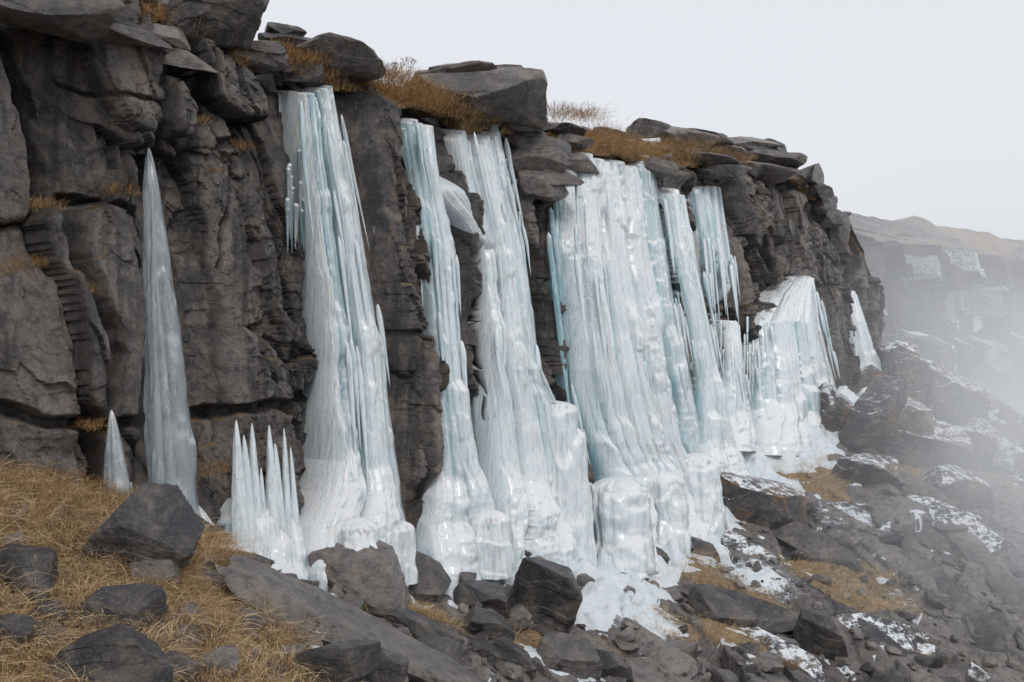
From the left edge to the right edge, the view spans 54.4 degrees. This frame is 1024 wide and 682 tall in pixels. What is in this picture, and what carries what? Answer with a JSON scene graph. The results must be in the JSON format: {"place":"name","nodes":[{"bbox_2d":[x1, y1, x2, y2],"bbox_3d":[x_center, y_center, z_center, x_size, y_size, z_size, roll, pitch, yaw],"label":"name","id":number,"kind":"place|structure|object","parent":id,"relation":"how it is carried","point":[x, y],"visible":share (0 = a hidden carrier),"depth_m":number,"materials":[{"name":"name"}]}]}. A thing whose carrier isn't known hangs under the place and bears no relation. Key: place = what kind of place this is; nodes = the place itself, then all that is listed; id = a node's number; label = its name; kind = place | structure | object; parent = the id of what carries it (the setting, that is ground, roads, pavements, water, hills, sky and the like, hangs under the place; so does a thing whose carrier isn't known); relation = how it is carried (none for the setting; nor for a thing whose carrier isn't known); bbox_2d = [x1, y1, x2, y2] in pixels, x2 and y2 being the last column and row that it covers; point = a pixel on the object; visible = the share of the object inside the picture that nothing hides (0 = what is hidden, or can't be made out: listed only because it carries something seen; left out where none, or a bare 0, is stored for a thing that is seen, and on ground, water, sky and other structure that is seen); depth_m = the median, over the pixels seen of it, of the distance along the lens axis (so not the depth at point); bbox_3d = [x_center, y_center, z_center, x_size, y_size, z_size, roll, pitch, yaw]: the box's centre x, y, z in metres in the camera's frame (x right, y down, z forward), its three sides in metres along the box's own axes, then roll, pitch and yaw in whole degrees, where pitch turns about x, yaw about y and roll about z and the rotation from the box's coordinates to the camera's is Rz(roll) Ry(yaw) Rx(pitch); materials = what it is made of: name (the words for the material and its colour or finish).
{"place":"outdoors","nodes":[
{"label":"outdoors","id":0,"kind":"place"},
{"bbox_2d":[0,0,884,527],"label":"rock cliff","id":1,"kind":"structure","parent":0,"point":[80,126],"depth_m":17.48,"materials":[{"name":"stone"}]},
{"bbox_2d":[103,410,133,499],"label":"ice spire","id":2,"kind":"structure","parent":1,"relation":"attached to","point":[115,466],"depth_m":14.69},
{"bbox_2d":[100,20,171,49],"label":"cap rock","id":3,"kind":"object","parent":1,"relation":"on","point":[118,33],"visible":0.19,"depth_m":16.04,"materials":[{"name":"stone"}]},
{"bbox_2d":[0,0,124,45],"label":"cap rock","id":4,"kind":"object","parent":3,"relation":"on","point":[88,22],"visible":1,"depth_m":14.85,"materials":[{"name":"stone"}]},
{"bbox_2d":[116,18,168,55],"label":"cap rock","id":5,"kind":"object","parent":3,"relation":"on","point":[134,25],"visible":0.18,"depth_m":16.61,"materials":[{"name":"stone"}]},
{"bbox_2d":[142,148,200,515],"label":"ice spire","id":6,"kind":"structure","parent":1,"relation":"attached to","point":[170,448],"depth_m":15.68,"materials":[{"name":"ice"}]},
{"bbox_2d":[152,23,219,72],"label":"cap rock","id":7,"kind":"object","parent":1,"relation":"on","point":[179,55],"visible":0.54,"depth_m":17.08,"materials":[{"name":"stone"}]},
{"bbox_2d":[215,420,308,579],"bbox_3d":[-4.328,2.875,17.196,1.997,3.121,3.422,0,0,-33],"label":"icicle cluster","id":8,"kind":"object","parent":1,"relation":"attached to","point":[268,516],"visible":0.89,"depth_m":16.62,"materials":[{"name":"ice"}]},
{"bbox_2d":[255,73,417,591],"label":"frozen waterfall","id":9,"kind":"structure","parent":1,"relation":"attached to","point":[349,484],"depth_m":18.98,"materials":[{"name":"ice"}]},
{"bbox_2d":[0,0,759,500],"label":"ledge grass","id":10,"kind":"structure","parent":1,"relation":"on","point":[402,82],"depth_m":22.82,"materials":[{"name":"plant"}]},
{"bbox_2d":[398,107,516,584],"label":"frozen waterfall","id":11,"kind":"structure","parent":1,"relation":"attached to","point":[463,524],"depth_m":21.29,"materials":[{"name":"ice"}]},
{"bbox_2d":[439,176,495,249],"bbox_3d":[-1.606,-2.783,23.891,3.331,2.975,1.916,0,0,-24],"label":"snow ledge","id":12,"kind":"object","parent":1,"relation":"on","point":[458,207],"visible":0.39,"depth_m":23.26,"materials":[{"name":"snow"}]},
{"bbox_2d":[421,117,596,566],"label":"frozen waterfall","id":13,"kind":"structure","parent":1,"relation":"attached to","point":[530,438],"depth_m":23.35,"materials":[{"name":"ice"}]},
{"bbox_2d":[285,149,759,394],"bbox_3d":[2.800,-0.918,28.796,0.981,7.589,24.343,0,0,38],"label":"icicle cluster","id":14,"kind":"object","parent":1,"relation":"attached to","point":[293,210],"visible":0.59,"depth_m":19.41,"materials":[{"name":"ice"}]},
{"bbox_2d":[515,169,583,200],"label":"cap rock","id":15,"kind":"object","parent":1,"relation":"attached to","point":[546,185],"visible":0.73,"depth_m":26.13,"materials":[{"name":"stone"}]},
{"bbox_2d":[505,134,571,173],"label":"cap rock","id":16,"kind":"object","parent":15,"relation":"on","point":[531,152],"visible":0.76,"depth_m":26.06,"materials":[{"name":"stone"}]},
{"bbox_2d":[492,116,547,144],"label":"cap rock","id":17,"kind":"object","parent":16,"relation":"on","point":[519,130],"visible":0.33,"depth_m":26.14,"materials":[{"name":"stone"}]},
{"bbox_2d":[542,151,725,586],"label":"frozen waterfall","id":18,"kind":"structure","parent":1,"relation":"attached to","point":[623,380],"depth_m":27.10,"materials":[{"name":"ice"}]},
{"bbox_2d":[657,187,749,475],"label":"frozen waterfall","id":19,"kind":"structure","parent":1,"relation":"attached to","point":[719,443],"depth_m":32.44,"materials":[{"name":"ice"}]},
{"bbox_2d":[685,185,739,330],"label":"frozen waterfall","id":20,"kind":"structure","parent":1,"relation":"attached to","point":[717,263],"depth_m":35.74,"materials":[{"name":"ice"}]},
{"bbox_2d":[710,318,756,450],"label":"frozen waterfall","id":21,"kind":"structure","parent":1,"relation":"attached to","point":[736,384],"depth_m":34.34,"materials":[{"name":"ice"}]},
{"bbox_2d":[741,274,839,455],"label":"frozen waterfall","id":22,"kind":"structure","parent":1,"relation":"attached to","point":[793,373],"depth_m":38.42,"materials":[{"name":"ice"}]},
{"bbox_2d":[824,211,850,275],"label":"cap rock","id":23,"kind":"object","parent":1,"relation":"attached to","point":[843,230],"visible":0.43,"depth_m":48.01,"materials":[{"name":"stone"}]},
{"bbox_2d":[847,290,881,369],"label":"frozen waterfall","id":24,"kind":"structure","parent":1,"relation":"attached to","point":[860,341],"depth_m":47.18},
{"bbox_2d":[138,0,883,312],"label":"hilltop ground","id":25,"kind":"structure","parent":0,"point":[855,246],"depth_m":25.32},
{"bbox_2d":[163,0,268,48],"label":"cap rock","id":26,"kind":"object","parent":25,"relation":"on","point":[232,24],"visible":0.81,"depth_m":17.61,"materials":[{"name":"stone"}]},
{"bbox_2d":[232,40,286,72],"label":"cap rock","id":27,"kind":"object","parent":25,"relation":"on","point":[266,63],"visible":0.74,"depth_m":19.02,"materials":[{"name":"stone"}]},
{"bbox_2d":[282,61,325,83],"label":"cap rock","id":28,"kind":"object","parent":25,"relation":"on","point":[313,75],"visible":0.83,"depth_m":20.13,"materials":[{"name":"stone"}]},
{"bbox_2d":[257,32,385,82],"bbox_3d":[-4.076,-6.033,21.137,2.789,0.854,2.510,0,0,0],"label":"cap rock","id":29,"kind":"object","parent":25,"relation":"on","point":[363,60],"visible":0.65,"depth_m":20.42,"materials":[{"name":"stone"}]},
{"bbox_2d":[261,22,306,37],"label":"cap rock","id":30,"kind":"object","parent":29,"relation":"on","point":[280,28],"visible":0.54,"depth_m":20.59,"materials":[{"name":"stone"}]},
{"bbox_2d":[405,67,547,128],"bbox_3d":[-0.935,-6.213,25.388,3.700,1.271,3.542,0,0,0],"label":"cap rock","id":31,"kind":"object","parent":25,"relation":"on","point":[517,95],"visible":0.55,"depth_m":24.32,"materials":[{"name":"stone"}]},
{"bbox_2d":[428,60,497,72],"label":"cap rock","id":32,"kind":"object","parent":31,"relation":"on","point":[474,65],"visible":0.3,"depth_m":24.43,"materials":[{"name":"stone"}]},
{"bbox_2d":[143,0,851,215],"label":"hilltop rocks","id":33,"kind":"object","parent":25,"relation":"on","point":[281,61],"visible":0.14,"depth_m":24.90,"materials":[{"name":"stone"}]},
{"bbox_2d":[543,122,594,150],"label":"cap rock","id":34,"kind":"object","parent":25,"relation":"on","point":[568,132],"visible":0.71,"depth_m":28.08,"materials":[{"name":"stone"}]},
{"bbox_2d":[566,153,598,174],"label":"cap rock","id":35,"kind":"object","parent":25,"relation":"on","point":[579,163],"visible":0.59,"depth_m":27.99,"materials":[{"name":"stone"}]},
{"bbox_2d":[590,127,627,150],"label":"cap rock","id":36,"kind":"object","parent":25,"relation":"on","point":[621,134],"visible":0.09,"depth_m":31.53,"materials":[{"name":"stone"}]},
{"bbox_2d":[626,118,671,138],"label":"cap rock","id":37,"kind":"object","parent":25,"relation":"on","point":[651,126],"visible":0.71,"depth_m":36.43,"materials":[{"name":"stone"}]},
{"bbox_2d":[643,157,678,177],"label":"cap rock","id":38,"kind":"object","parent":25,"relation":"on","point":[658,168],"visible":0.76,"depth_m":32.74,"materials":[{"name":"stone"}]},
{"bbox_2d":[659,126,718,150],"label":"cap rock","id":39,"kind":"object","parent":25,"relation":"on","point":[674,131],"visible":0.67,"depth_m":36.30,"materials":[{"name":"stone"}]},
{"bbox_2d":[665,150,751,179],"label":"cap rock","id":40,"kind":"object","parent":25,"relation":"on","point":[715,166],"visible":0.69,"depth_m":35.74,"materials":[{"name":"stone"}]},
{"bbox_2d":[689,128,748,157],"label":"cap rock","id":41,"kind":"object","parent":25,"relation":"on","point":[724,139],"visible":0.42,"depth_m":39.71,"materials":[{"name":"stone"}]},
{"bbox_2d":[746,150,807,183],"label":"cap rock","id":42,"kind":"object","parent":25,"relation":"on","point":[779,166],"visible":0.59,"depth_m":40.56,"materials":[{"name":"stone"}]},
{"bbox_2d":[729,136,786,151],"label":"cap rock","id":43,"kind":"object","parent":42,"relation":"on","point":[747,144],"visible":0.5,"depth_m":41.75,"materials":[{"name":"stone"}]},
{"bbox_2d":[795,163,833,197],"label":"cap rock","id":44,"kind":"object","parent":25,"relation":"on","point":[813,175],"visible":0.68,"depth_m":45.47,"materials":[{"name":"stone"}]},
{"bbox_2d":[810,196,844,228],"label":"cap rock","id":45,"kind":"object","parent":25,"relation":"on","point":[833,217],"visible":0.78,"depth_m":46.89,"materials":[{"name":"stone"}]},
{"bbox_2d":[0,392,1023,681],"bbox_3d":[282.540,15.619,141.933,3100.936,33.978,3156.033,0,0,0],"label":"hillside ground","id":46,"kind":"structure","parent":0,"point":[888,666],"depth_m":25.37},
{"bbox_2d":[0,614,33,651],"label":"boulder","id":47,"kind":"object","parent":46,"relation":"on","point":[22,624],"visible":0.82,"depth_m":9.37,"materials":[{"name":"stone"}]},
{"bbox_2d":[0,544,58,604],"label":"boulder","id":48,"kind":"object","parent":46,"relation":"on","point":[21,556],"visible":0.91,"depth_m":10.53,"materials":[{"name":"stone"}]},
{"bbox_2d":[28,600,67,624],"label":"boulder","id":49,"kind":"object","parent":46,"relation":"on","point":[48,603],"visible":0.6,"depth_m":10.04,"materials":[{"name":"stone"}]},
{"bbox_2d":[44,624,173,681],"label":"boulder","id":50,"kind":"object","parent":46,"relation":"on","point":[118,653],"visible":0.94,"depth_m":9.03,"materials":[{"name":"stone"}]},
{"bbox_2d":[69,583,167,633],"bbox_3d":[-4.181,2.926,10.511,0.869,0.653,0.605,0,0,7],"label":"boulder","id":51,"kind":"object","parent":46,"relation":"on","point":[124,595],"visible":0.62,"depth_m":10.40,"materials":[{"name":"stone"}]},
{"bbox_2d":[79,482,204,570],"bbox_3d":[-4.479,2.393,12.174,1.416,1.283,1.044,0,0,0],"label":"boulder","id":52,"kind":"object","parent":46,"relation":"on","point":[147,520],"visible":0.7,"depth_m":11.85,"materials":[{"name":"stone"}]},
{"bbox_2d":[128,559,181,589],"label":"boulder","id":53,"kind":"object","parent":46,"relation":"on","point":[159,565],"visible":0.59,"depth_m":11.64,"materials":[{"name":"stone"}]},
{"bbox_2d":[157,628,204,648],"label":"boulder","id":54,"kind":"object","parent":46,"relation":"on","point":[190,638],"visible":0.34,"depth_m":10.48,"materials":[{"name":"stone"}]},
{"bbox_2d":[199,506,213,524],"bbox_3d":[-5.163,3.408,16.060,1.560,1.905,3.053,0,0,-44],"label":"ice mound","id":55,"kind":"object","parent":46,"relation":"on","point":[203,516],"visible":0.05,"depth_m":15.78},
{"bbox_2d":[259,612,291,632],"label":"boulder","id":56,"kind":"object","parent":46,"relation":"on","point":[281,619],"visible":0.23,"depth_m":11.90,"materials":[{"name":"stone"}]},
{"bbox_2d":[292,639,380,681],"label":"boulder","id":57,"kind":"object","parent":46,"relation":"on","point":[357,659],"visible":0.91,"depth_m":10.84,"materials":[{"name":"stone"}]},
{"bbox_2d":[215,555,486,681],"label":"bedrock slab","id":58,"kind":"structure","parent":46,"relation":"on","point":[242,575],"depth_m":13.12,"materials":[{"name":"stone"}]},
{"bbox_2d":[308,540,412,627],"bbox_3d":[-2.677,4.350,17.472,2.171,1.908,2.057,0,0,0],"label":"boulder","id":59,"kind":"object","parent":46,"relation":"on","point":[371,575],"visible":0.6,"depth_m":16.88,"materials":[{"name":"stone"}]},
{"bbox_2d":[360,648,408,681],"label":"boulder","id":60,"kind":"object","parent":46,"relation":"on","point":[393,666],"visible":0.64,"depth_m":11.80,"materials":[{"name":"stone"}]},
{"bbox_2d":[408,551,450,605],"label":"boulder","id":61,"kind":"object","parent":46,"relation":"on","point":[434,581],"visible":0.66,"depth_m":18.85,"materials":[{"name":"stone"}]},
{"bbox_2d":[413,634,462,663],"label":"boulder","id":62,"kind":"object","parent":46,"relation":"on","point":[451,648],"visible":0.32,"depth_m":15.41,"materials":[{"name":"stone"}]},
{"bbox_2d":[361,606,537,670],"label":"bedrock slab","id":63,"kind":"structure","parent":46,"relation":"on","point":[415,622],"depth_m":16.62,"materials":[{"name":"stone"}]},
{"bbox_2d":[453,580,514,618],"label":"boulder","id":64,"kind":"object","parent":46,"relation":"on","point":[499,599],"visible":0.68,"depth_m":18.96,"materials":[{"name":"stone"}]},
{"bbox_2d":[461,606,514,640],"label":"boulder","id":65,"kind":"object","parent":46,"relation":"on","point":[494,625],"visible":0.62,"depth_m":17.62,"materials":[{"name":"stone"}]},
{"bbox_2d":[0,447,1023,681],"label":"dry grass","id":66,"kind":"structure","parent":46,"relation":"on","point":[9,660],"depth_m":11.58,"materials":[{"name":"plant"}]},
{"bbox_2d":[0,408,1023,681],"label":"scree rocks","id":67,"kind":"object","parent":46,"relation":"on","point":[226,656],"visible":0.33,"depth_m":20.10,"materials":[{"name":"stone"}]},
{"bbox_2d":[487,637,536,678],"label":"boulder","id":68,"kind":"object","parent":46,"relation":"on","point":[503,649],"visible":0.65,"depth_m":16.45,"materials":[{"name":"stone"}]},
{"bbox_2d":[512,557,582,633],"bbox_3d":[0.609,5.156,19.722,1.960,1.929,1.174,0,0,22],"label":"boulder","id":69,"kind":"object","parent":46,"relation":"on","point":[549,592],"visible":0.7,"depth_m":19.14,"materials":[{"name":"stone"}]},
{"bbox_2d":[536,630,603,679],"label":"boulder","id":70,"kind":"object","parent":46,"relation":"on","point":[558,651],"visible":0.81,"depth_m":17.83,"materials":[{"name":"stone"}]},
{"bbox_2d":[569,624,626,681],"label":"bedrock slab","id":71,"kind":"structure","parent":46,"relation":"on","point":[576,630],"depth_m":18.90,"materials":[{"name":"stone"}]},
{"bbox_2d":[200,385,1023,681],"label":"snow drift","id":72,"kind":"object","parent":46,"relation":"on","point":[603,593],"visible":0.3,"depth_m":23.93,"materials":[{"name":"snow"}]},
{"bbox_2d":[596,648,633,681],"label":"boulder","id":73,"kind":"object","parent":46,"relation":"on","point":[614,664],"visible":0.55,"depth_m":18.08,"materials":[{"name":"stone"}]},
{"bbox_2d":[623,617,697,678],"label":"bedrock slab","id":74,"kind":"structure","parent":46,"relation":"on","point":[672,658],"depth_m":19.63,"materials":[{"name":"stone"}]},
{"bbox_2d":[656,546,669,564],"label":"boulder","id":75,"kind":"object","parent":46,"relation":"on","point":[663,554],"visible":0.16,"depth_m":25.22,"materials":[{"name":"stone"}]},
{"bbox_2d":[691,536,720,562],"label":"boulder","id":76,"kind":"object","parent":46,"relation":"on","point":[706,547],"visible":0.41,"depth_m":26.37,"materials":[{"name":"stone"}]},
{"bbox_2d":[687,584,757,627],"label":"boulder","id":77,"kind":"object","parent":46,"relation":"on","point":[717,606],"visible":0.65,"depth_m":22.69,"materials":[{"name":"stone"}]},
{"bbox_2d":[676,584,799,634],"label":"bedrock slab","id":78,"kind":"structure","parent":46,"relation":"on","point":[773,618],"depth_m":23.47,"materials":[{"name":"stone"}]},
{"bbox_2d":[721,528,778,564],"bbox_3d":[6.350,5.889,27.932,0.858,0.965,2.698,0,0,-32],"label":"snow patch","id":79,"kind":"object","parent":46,"relation":"on","point":[734,541],"depth_m":27.88,"materials":[{"name":"snow"}]},
{"bbox_2d":[720,472,806,529],"bbox_3d":[7.592,5.011,31.480,3.202,1.899,3.472,0,0,40],"label":"snowy boulder","id":80,"kind":"object","parent":46,"relation":"on","point":[771,504],"visible":0.63,"depth_m":30.10,"materials":[{"name":"stone"}]},
{"bbox_2d":[738,627,825,681],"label":"snow patch","id":81,"kind":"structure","parent":46,"relation":"on","point":[793,656],"depth_m":21.53,"materials":[{"name":"snow"}]},
{"bbox_2d":[771,521,863,572],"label":"bedrock slab","id":82,"kind":"structure","parent":46,"relation":"on","point":[815,544],"depth_m":29.31,"materials":[{"name":"stone"}]},
{"bbox_2d":[793,608,847,660],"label":"boulder","id":83,"kind":"object","parent":46,"relation":"on","point":[816,632],"visible":0.73,"depth_m":22.30,"materials":[{"name":"stone"}]},
{"bbox_2d":[818,382,853,431],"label":"snowy boulder","id":84,"kind":"object","parent":46,"relation":"on","point":[836,406],"visible":0.48,"depth_m":39.38,"materials":[{"name":"stone"}]},
{"bbox_2d":[794,583,906,656],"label":"bedrock slab","id":85,"kind":"structure","parent":46,"relation":"on","point":[873,633],"depth_m":24.20,"materials":[{"name":"stone"}]},
{"bbox_2d":[832,453,905,487],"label":"snowy boulder","id":86,"kind":"object","parent":46,"relation":"on","point":[864,469],"visible":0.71,"depth_m":34.38,"materials":[{"name":"stone"}]},
{"bbox_2d":[838,376,908,459],"bbox_3d":[14.338,3.369,38.822,3.096,4.061,1.802,0,0,-24],"label":"snowy boulder","id":87,"kind":"object","parent":46,"relation":"on","point":[875,410],"visible":0.69,"depth_m":38.16,"materials":[{"name":"stone"}]},
{"bbox_2d":[860,364,888,387],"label":"snowy boulder","id":88,"kind":"object","parent":46,"relation":"on","point":[870,373],"visible":0.27,"depth_m":46.24,"materials":[{"name":"stone"}]},
{"bbox_2d":[823,502,952,621],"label":"bedrock slab","id":89,"kind":"structure","parent":46,"relation":"on","point":[922,576],"depth_m":28.95,"materials":[{"name":"stone"}]},
{"bbox_2d":[876,340,919,371],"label":"snowy boulder","id":90,"kind":"object","parent":46,"relation":"on","point":[885,351],"visible":0.36,"depth_m":49.82,"materials":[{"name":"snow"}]},
{"bbox_2d":[844,451,958,508],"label":"bedrock slab","id":91,"kind":"structure","parent":46,"relation":"on","point":[917,485],"depth_m":34.50,"materials":[{"name":"stone"}]},
{"bbox_2d":[835,613,989,681],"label":"snow patch","id":92,"kind":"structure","parent":46,"relation":"on","point":[898,633],"depth_m":24.15,"materials":[{"name":"snow"}]},
{"bbox_2d":[893,397,933,435],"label":"snowy boulder","id":93,"kind":"object","parent":46,"relation":"on","point":[915,416],"visible":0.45,"depth_m":38.00,"materials":[{"name":"stone"}]},
{"bbox_2d":[884,351,953,404],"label":"snowy boulder","id":94,"kind":"object","parent":46,"relation":"on","point":[919,373],"visible":0.34,"depth_m":45.67,"materials":[{"name":"stone"}]},
{"bbox_2d":[895,419,974,469],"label":"snowy boulder","id":95,"kind":"object","parent":46,"relation":"on","point":[946,443],"visible":0.51,"depth_m":38.02,"materials":[{"name":"stone"}]},
{"bbox_2d":[899,541,1013,666],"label":"bedrock slab","id":96,"kind":"structure","parent":46,"relation":"on","point":[961,600],"depth_m":26.94,"materials":[{"name":"stone"}]},
{"bbox_2d":[919,464,995,513],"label":"snowy boulder","id":97,"kind":"object","parent":46,"relation":"on","point":[960,488],"visible":0.81,"depth_m":34.83,"materials":[{"name":"stone"}]},
{"bbox_2d":[925,373,990,425],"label":"snowy boulder","id":98,"kind":"object","parent":46,"relation":"on","point":[955,399],"visible":0.62,"depth_m":44.91,"materials":[{"name":"stone"}]},
{"bbox_2d":[907,494,1012,556],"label":"snow patch","id":99,"kind":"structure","parent":46,"relation":"on","point":[994,543],"depth_m":32.36,"materials":[{"name":"snow"}]},
{"bbox_2d":[958,426,997,469],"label":"snowy boulder","id":100,"kind":"object","parent":46,"relation":"on","point":[985,443],"visible":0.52,"depth_m":39.63,"materials":[{"name":"stone"}]},
{"bbox_2d":[944,531,1023,614],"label":"bedrock slab","id":101,"kind":"structure","parent":46,"relation":"on","point":[969,547],"depth_m":30.02,"materials":[{"name":"stone"}]},
{"bbox_2d":[966,416,1019,474],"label":"bedrock slab","id":102,"kind":"structure","parent":46,"relation":"on","point":[1007,458],"depth_m":41.84,"materials":[{"name":"stone"}]},
{"bbox_2d":[970,468,1023,505],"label":"bedrock slab","id":103,"kind":"structure","parent":46,"relation":"on","point":[1011,497],"depth_m":36.38,"materials":[{"name":"stone"}]},
{"bbox_2d":[254,0,1023,239],"label":"sky","id":104,"kind":"structure","parent":0,"point":[904,108],"materials":[{"name":"white"}]},
{"bbox_2d":[849,213,1023,414],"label":"distant cliff","id":105,"kind":"structure","parent":0,"point":[954,300],"depth_m":122.54,"materials":[{"name":"stone"}]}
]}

